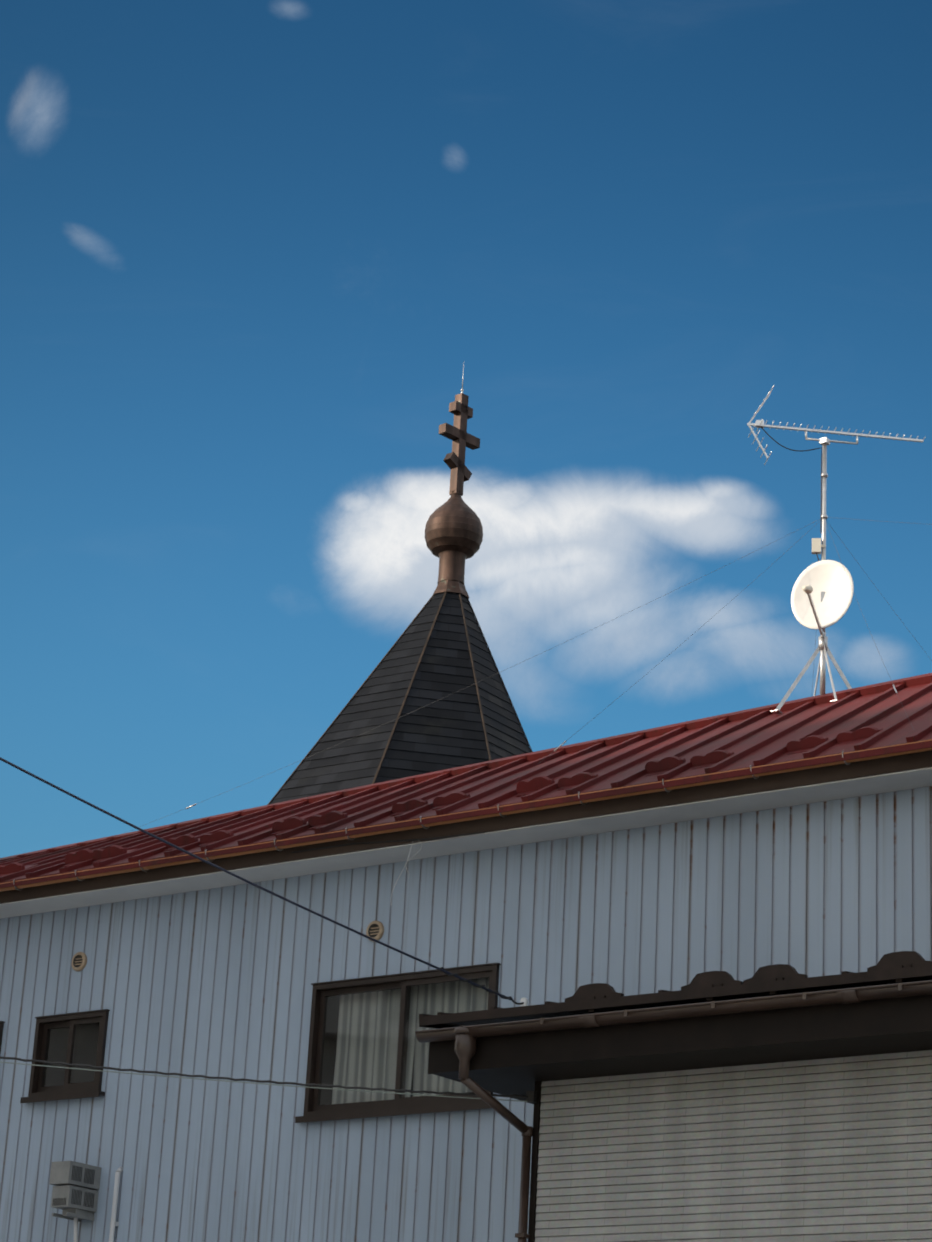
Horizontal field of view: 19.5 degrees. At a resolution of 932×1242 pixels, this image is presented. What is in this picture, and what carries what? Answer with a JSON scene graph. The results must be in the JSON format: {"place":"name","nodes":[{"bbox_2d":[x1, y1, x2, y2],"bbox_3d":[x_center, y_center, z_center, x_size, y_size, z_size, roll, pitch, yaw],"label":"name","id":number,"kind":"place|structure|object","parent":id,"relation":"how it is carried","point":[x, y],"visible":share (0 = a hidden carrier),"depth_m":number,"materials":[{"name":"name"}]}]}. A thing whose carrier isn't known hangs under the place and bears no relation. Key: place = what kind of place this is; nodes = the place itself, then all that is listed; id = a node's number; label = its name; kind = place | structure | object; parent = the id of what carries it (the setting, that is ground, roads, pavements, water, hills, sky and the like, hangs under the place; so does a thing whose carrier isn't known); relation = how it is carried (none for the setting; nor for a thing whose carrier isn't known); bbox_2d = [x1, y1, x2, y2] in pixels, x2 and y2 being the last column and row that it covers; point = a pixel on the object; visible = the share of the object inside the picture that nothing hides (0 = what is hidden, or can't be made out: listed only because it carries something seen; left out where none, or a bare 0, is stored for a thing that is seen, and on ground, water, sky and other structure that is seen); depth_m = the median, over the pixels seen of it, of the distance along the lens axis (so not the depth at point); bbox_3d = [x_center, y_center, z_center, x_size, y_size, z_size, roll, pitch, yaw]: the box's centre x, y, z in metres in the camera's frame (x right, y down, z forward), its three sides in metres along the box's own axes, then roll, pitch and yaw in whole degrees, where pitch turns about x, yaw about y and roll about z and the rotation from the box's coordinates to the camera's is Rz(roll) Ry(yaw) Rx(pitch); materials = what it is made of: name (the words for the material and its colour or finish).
{"place":"outdoors","nodes":[
{"label":"outdoors","id":0,"kind":"place"},
{"bbox_2d":[270,592,531,803],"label":"spire roof","id":1,"kind":"structure","parent":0,"point":[444,732],"depth_m":48.58,"materials":[{"name":"black tile"}]},
{"bbox_2d":[267,591,532,804],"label":"spire hip strips","id":2,"kind":"object","parent":1,"relation":"attached to","point":[403,703],"visible":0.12,"depth_m":49.23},
{"bbox_2d":[425,393,482,598],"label":"cross finial","id":3,"kind":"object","parent":1,"relation":"on","point":[453,533],"depth_m":51.13,"materials":[{"name":"brown metal"}]},
{"bbox_2d":[461,364,463,392],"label":"lightning rod","id":4,"kind":"object","parent":3,"relation":"attached to","point":[462,389],"visible":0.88,"depth_m":52.49,"materials":[{"name":"silver metal"}]},
{"bbox_2d":[0,786,931,1241],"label":"house siding","id":5,"kind":"object","parent":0,"point":[214,982],"depth_m":19.63,"materials":[{"name":"white metal"}]},
{"bbox_2d":[0,0,931,857],"label":"sky","id":6,"kind":"structure","parent":0,"point":[255,255],"materials":[{"name":"blue"}]},
{"bbox_2d":[535,1050,931,1241],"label":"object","id":7,"kind":"structure","parent":0,"point":[580,1197],"depth_m":16.45,"materials":[{"name":"beige metal"}]},
{"label":"ground","id":8,"kind":"structure","parent":0,"visible":0},
{"bbox_2d":[428,994,931,1241],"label":"annex eave boards","id":9,"kind":"object","parent":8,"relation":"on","point":[518,1064],"visible":0.67,"depth_m":16.45,"materials":[{"name":"brown wood"}]},
{"bbox_2d":[0,1061,526,1101],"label":"overhead cable","id":10,"kind":"object","parent":9,"relation":"attached to","point":[254,1083],"visible":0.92,"depth_m":17.11,"materials":[{"name":"grey rubber"}]},
{"bbox_2d":[0,1056,527,1097],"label":"overhead cable","id":11,"kind":"object","parent":9,"relation":"attached to","point":[208,1077],"visible":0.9,"depth_m":17.11,"materials":[{"name":"black rubber"}]},
{"bbox_2d":[510,1091,536,1102],"bbox_3d":[0.370,3.071,17.510,0.191,0.070,0.047,-11,-25,35],"label":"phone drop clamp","id":12,"kind":"object","parent":9,"relation":"attached to","point":[532,1096],"visible":0.68,"depth_m":17.46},
{"bbox_2d":[415,980,931,1241],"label":"rain gutter","id":13,"kind":"object","parent":9,"relation":"attached to","point":[464,1037],"visible":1,"depth_m":16.64,"materials":[{"name":"brown metal"}]},
{"bbox_2d":[419,965,931,1028],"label":"annex roof","id":14,"kind":"structure","parent":9,"relation":"on","point":[780,986],"depth_m":16.48,"materials":[{"name":"brown metal"}]},
{"bbox_2d":[520,998,527,1005],"bbox_3d":[0.400,2.639,18.718,0.060,0.090,0.060,-11,-25,35],"label":"cable insulator","id":15,"kind":"object","parent":14,"relation":"attached to","point":[525,1000],"visible":0.5,"depth_m":18.70,"materials":[{"name":"white ceramic"}]},
{"bbox_2d":[440,967,523,1004],"bbox_3d":[0.147,2.510,18.517,0.037,0.144,0.898,-18,-29,45],"label":"service drop grip","id":16,"kind":"object","parent":15,"relation":"attached to","point":[480,986],"visible":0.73,"depth_m":18.48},
{"bbox_2d":[565,951,931,1012],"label":"snow stops","id":17,"kind":"object","parent":14,"relation":"on","point":[892,960],"visible":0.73,"depth_m":16.14,"materials":[{"name":"brown metal"}]},
{"bbox_3d":[-1.837,5.341,22.008,24.500,7.855,3.600,-11,-25,35],"label":"house","id":18,"kind":"object","parent":8,"relation":"on","visible":0},
{"bbox_2d":[0,1021,4,1053],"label":"window frame","id":19,"kind":"object","parent":18,"relation":"attached to","point":[1,1027],"visible":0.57,"depth_m":21.92,"materials":[{"name":"brown metal"}]},
{"bbox_2d":[20,1009,109,1102],"bbox_3d":[-3.120,3.438,21.397,0.853,0.692,0.141,-11,-25,35],"label":"window frame","id":20,"kind":"object","parent":18,"relation":"attached to","point":[39,1092],"visible":0.92,"depth_m":21.40,"materials":[{"name":"brown metal"}]},
{"bbox_2d":[42,1022,99,1086],"bbox_3d":[-3.111,3.421,21.416,0.611,0.470,0.034,-11,-25,35],"label":"window glass","id":21,"kind":"object","parent":20,"relation":"in","point":[73,1053],"visible":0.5,"depth_m":21.42,"materials":[{"name":"glass"}]},
{"bbox_2d":[43,1023,99,1086],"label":"room behind window","id":22,"kind":"object","parent":18,"relation":"on","point":[84,1078],"depth_m":22.10,"materials":[{"name":"grey"}]},
{"bbox_2d":[49,1161,100,1221],"bbox_3d":[-2.985,4.343,20.686,0.202,0.403,0.340,-11,-25,35],"label":"vent box","id":23,"kind":"object","parent":18,"relation":"attached to","point":[74,1191],"visible":1,"depth_m":20.61,"materials":[{"name":"grey plastic"}]},
{"bbox_2d":[74,1217,77,1241],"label":"pipe","id":24,"kind":"object","parent":18,"relation":"attached to","point":[75,1229],"depth_m":20.63,"materials":[{"name":"grey plastic"}]},
{"bbox_2d":[109,1167,122,1241],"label":"pipe","id":25,"kind":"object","parent":18,"relation":"attached to","point":[113,1222],"depth_m":20.56,"materials":[{"name":"grey plastic"}]},
{"bbox_2d":[71,920,383,970],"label":"wall vents","id":26,"kind":"object","parent":18,"relation":"attached to","point":[375,929],"depth_m":19.94,"materials":[{"name":"grey"}]},
{"bbox_2d":[0,757,511,1000],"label":"service drop cable","id":27,"kind":"object","parent":18,"relation":"attached to","point":[212,864],"visible":1,"depth_m":17.26,"materials":[{"name":"black rubber"}]},
{"bbox_2d":[319,995,417,1104],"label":"room behind window","id":28,"kind":"object","parent":18,"relation":"on","point":[328,1057],"depth_m":20.59,"materials":[{"name":"grey"}]},
{"bbox_2d":[295,963,500,1122],"bbox_3d":[-0.462,3.038,19.454,1.766,1.032,0.141,-11,-25,35],"label":"window frame","id":29,"kind":"object","parent":18,"relation":"attached to","point":[314,1111],"visible":0.75,"depth_m":19.52,"materials":[{"name":"brown metal"}]},
{"bbox_2d":[318,977,488,1104],"bbox_3d":[-0.453,3.021,19.472,1.524,0.810,0.034,-11,-25,35],"label":"window glass","id":30,"kind":"object","parent":29,"relation":"in","point":[362,1006],"visible":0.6,"depth_m":19.60,"materials":[{"name":"glass"}]},
{"bbox_2d":[331,978,488,1103],"bbox_3d":[-0.335,3.065,19.564,1.546,1.010,0.074,-11,-25,35],"label":"curtain","id":31,"kind":"object","parent":18,"relation":"hanging from","point":[381,1039],"depth_m":19.74,"materials":[{"name":"white fabric"}]},
{"bbox_2d":[0,673,931,899],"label":"roof","id":32,"kind":"structure","parent":18,"relation":"on","point":[759,736],"depth_m":19.94,"materials":[{"name":"red paint"}]},
{"bbox_2d":[0,726,882,876],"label":"snow guards","id":33,"kind":"object","parent":32,"relation":"on","point":[652,767],"visible":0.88,"depth_m":19.69,"materials":[{"name":"red paint"}]},
{"bbox_2d":[499,520,820,794],"bbox_3d":[1.470,0.230,19.985,2.428,2.488,0.002,7,-20,-11],"label":"guy wire","id":34,"kind":"object","parent":32,"relation":"attached to","point":[663,659],"visible":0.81,"depth_m":19.98,"materials":[{"name":"grey metal"}]},
{"bbox_2d":[770,437,851,714],"bbox_3d":[2.695,-0.348,20.473,0.560,2.251,0.560,-11,-25,35],"label":"antenna mast","id":35,"kind":"object","parent":32,"relation":"on","point":[822,648],"visible":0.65,"depth_m":20.24,"materials":[{"name":"silver metal"}]},
{"bbox_2d":[125,519,819,832],"bbox_3d":[-0.459,0.672,22.657,7.902,1.694,0.002,-12,-25,36],"label":"guy wire","id":36,"kind":"object","parent":35,"relation":"attached to","point":[479,681],"visible":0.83,"depth_m":22.21,"materials":[{"name":"grey metal"}]},
{"bbox_2d":[761,427,821,532],"bbox_3d":[2.472,-1.084,20.708,0.495,0.849,0.018,5,-20,-6],"label":"antenna cable","id":37,"kind":"object","parent":35,"relation":"attached to","point":[821,472],"visible":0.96,"depth_m":20.79,"materials":[{"name":"black rubber"}]},
{"bbox_2d":[812,538,825,553],"bbox_3d":[2.666,-0.566,20.537,0.105,0.110,0.050,0,-20,8],"label":"junction box","id":38,"kind":"object","parent":35,"relation":"attached to","point":[817,546],"visible":0.96,"depth_m":20.52,"materials":[{"name":"beige plastic"}]},
{"bbox_2d":[791,560,853,628],"bbox_3d":[2.662,-0.197,20.291,0.500,0.571,0.099,-11,-25,35],"label":"satellite dish","id":39,"kind":"object","parent":35,"relation":"attached to","point":[829,578],"visible":0.9,"depth_m":20.31,"materials":[{"name":"white metal"}]},
{"bbox_2d":[802,585,812,593],"bbox_3d":[2.511,-0.241,20.038,0.068,0.069,0.092,-11,-25,35],"label":"receiver","id":40,"kind":"object","parent":39,"relation":"attached to","point":[806,589],"visible":1,"depth_m":20.03,"materials":[{"name":"beige plastic"}]},
{"bbox_2d":[807,591,824,637],"bbox_3d":[2.615,-0.094,20.177,0.077,0.356,0.421,-5,-22,21],"label":"dish feed arm","id":41,"kind":"object","parent":39,"relation":"attached to","point":[815,612],"visible":0.57,"depth_m":20.13},
{"bbox_2d":[747,386,924,464],"bbox_3d":[2.842,-1.456,20.888,1.382,0.560,0.260,5,-20,-5],"label":"yagi antenna","id":42,"kind":"object","parent":35,"relation":"attached to","point":[757,424],"visible":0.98,"depth_m":20.86,"materials":[{"name":"silver metal"}]},
{"bbox_2d":[824,518,913,729],"bbox_3d":[2.798,-0.044,19.044,0.002,2.477,2.496,5,-20,-5],"label":"guy wire","id":43,"kind":"object","parent":32,"relation":"attached to","point":[867,625],"visible":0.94,"depth_m":18.96,"materials":[{"name":"grey metal"}]},
{"bbox_2d":[826,520,931,660],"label":"guy wire","id":44,"kind":"object","parent":32,"relation":"attached to","point":[878,590],"visible":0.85,"depth_m":20.59,"materials":[{"name":"grey metal"}]},
{"bbox_2d":[0,750,931,903],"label":"eave fascia","id":45,"kind":"structure","parent":18,"relation":"attached to","point":[879,766],"depth_m":18.98,"materials":[{"name":"brown metal"}]},
{"bbox_2d":[291,831,484,852],"bbox_3d":[-0.581,1.601,19.631,1.769,0.075,0.012,-11,-25,35],"label":"cable","id":46,"kind":"object","parent":45,"relation":"attached to","point":[388,841],"visible":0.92,"depth_m":19.61,"materials":[{"name":"black rubber"}]},
{"bbox_2d":[391,841,412,896],"bbox_3d":[-0.461,1.796,19.336,0.158,0.502,0.037,16,-24,-31],"label":"loose cord","id":47,"kind":"object","parent":46,"relation":"hanging from","point":[402,870],"visible":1,"depth_m":19.34,"materials":[{"name":"grey plastic"}]},
{"bbox_2d":[13,751,849,889],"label":"gutter brackets","id":48,"kind":"object","parent":45,"relation":"attached to","point":[666,790],"visible":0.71,"depth_m":19.38,"materials":[{"name":"brown metal"}]},
{"bbox_2d":[0,739,931,891],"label":"gutter","id":49,"kind":"object","parent":45,"relation":"attached to","point":[420,826],"visible":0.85,"depth_m":19.18,"materials":[{"name":"orange metal"}]},
{"bbox_2d":[0,767,931,918],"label":"eave soffit","id":50,"kind":"structure","parent":18,"relation":"attached to","point":[847,788],"depth_m":19.27,"materials":[{"name":"white metal"}]}
]}

